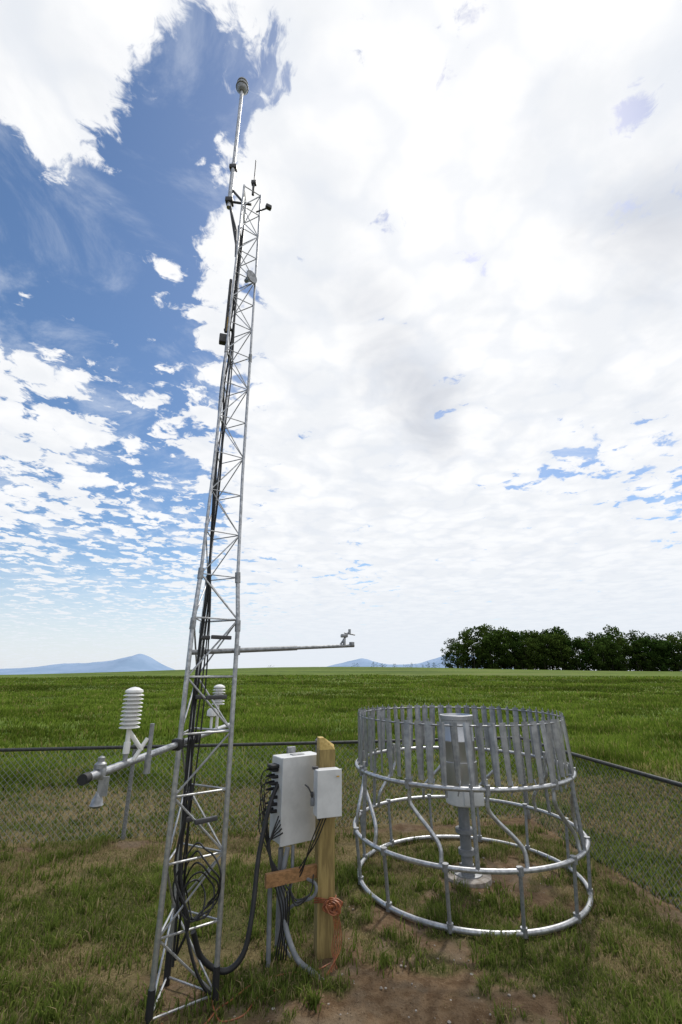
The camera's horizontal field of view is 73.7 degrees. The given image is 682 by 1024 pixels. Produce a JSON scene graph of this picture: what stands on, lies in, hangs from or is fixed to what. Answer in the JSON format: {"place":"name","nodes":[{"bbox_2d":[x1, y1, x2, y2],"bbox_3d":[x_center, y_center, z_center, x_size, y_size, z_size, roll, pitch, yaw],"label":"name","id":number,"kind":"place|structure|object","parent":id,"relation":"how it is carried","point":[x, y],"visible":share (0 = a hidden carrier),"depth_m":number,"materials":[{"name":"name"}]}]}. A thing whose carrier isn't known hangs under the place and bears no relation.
{"place":"outdoors","nodes":[
{"label":"outdoors","id":0,"kind":"place"},
{"bbox_2d":[0,654,174,674],"bbox_3d":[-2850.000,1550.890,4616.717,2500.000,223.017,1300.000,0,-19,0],"label":"mountain","id":1,"kind":"structure","parent":0,"point":[139,662],"depth_m":4414.57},
{"bbox_2d":[0,674,681,910],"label":"field grass","id":2,"kind":"structure","parent":0,"point":[603,739],"depth_m":14.33,"materials":[{"name":"green plant"}]},
{"bbox_2d":[0,667,681,1023],"bbox_3d":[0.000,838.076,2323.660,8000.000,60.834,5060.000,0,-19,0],"label":"ground","id":3,"kind":"structure","parent":0,"point":[365,999],"depth_m":3.96,"materials":[{"name":"green plant"}]},
{"bbox_2d":[77,77,354,1023],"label":"weather station tower","id":4,"kind":"structure","parent":3,"relation":"on","point":[129,723],"depth_m":3.48,"materials":[{"name":"metal"}]},
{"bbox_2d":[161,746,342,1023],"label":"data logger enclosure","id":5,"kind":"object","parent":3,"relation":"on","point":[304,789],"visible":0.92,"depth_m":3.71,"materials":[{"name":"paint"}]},
{"bbox_2d":[279,754,315,846],"bbox_3d":[-0.334,2.487,3.961,0.415,0.655,0.022,12,-22,-31],"label":"enclosure door","id":6,"kind":"structure","parent":5,"relation":"in","point":[297,818],"depth_m":3.92,"materials":[{"name":"paint"}]},
{"bbox_2d":[264,736,334,959],"bbox_3d":[-0.335,2.768,3.723,0.582,1.652,0.154,7,-20,-19],"label":"wooden post","id":7,"kind":"object","parent":3,"relation":"on","point":[322,868],"visible":0.8,"depth_m":3.66,"materials":[{"name":"brown wood"}]},
{"bbox_2d":[0,735,681,910],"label":"chain link fence","id":8,"kind":"object","parent":3,"relation":"on","point":[124,827],"visible":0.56,"depth_m":6.05,"materials":[{"name":"grey metal"}]},
{"bbox_2d":[160,857,603,1023],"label":"stones","id":9,"kind":"object","parent":3,"relation":"on","point":[449,1021],"visible":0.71,"depth_m":3.17,"materials":[{"name":"stone"}]},
{"bbox_2d":[440,713,491,887],"bbox_3d":[1.360,3.175,5.111,0.500,1.655,0.500,0,-19,0],"label":"precipitation gauge","id":10,"kind":"object","parent":3,"relation":"on","point":[463,828],"visible":0.67,"depth_m":4.98,"materials":[{"name":"metal"}]},
{"bbox_2d":[353,703,593,938],"bbox_3d":[1.360,3.123,5.129,2.462,1.645,2.462,0,-19,0],"label":"precipitation gauge wind shield","id":11,"kind":"object","parent":3,"relation":"on","point":[552,732],"visible":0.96,"depth_m":4.37,"materials":[{"name":"metal"}]},
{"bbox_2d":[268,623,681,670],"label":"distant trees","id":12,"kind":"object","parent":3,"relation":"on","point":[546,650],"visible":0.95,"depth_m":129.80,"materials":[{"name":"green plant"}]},
{"bbox_2d":[0,816,681,1023],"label":"grass","id":13,"kind":"structure","parent":0,"point":[562,962],"depth_m":3.80,"materials":[{"name":"green plant"}]},
{"bbox_2d":[0,0,681,670],"label":"sky","id":14,"kind":"structure","parent":0,"point":[465,406],"materials":[{"name":"white"}]},
{"bbox_2d":[327,655,512,668],"bbox_3d":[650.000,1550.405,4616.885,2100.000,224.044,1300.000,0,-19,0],"label":"mountain","id":15,"kind":"structure","parent":0,"point":[362,662],"depth_m":4589.30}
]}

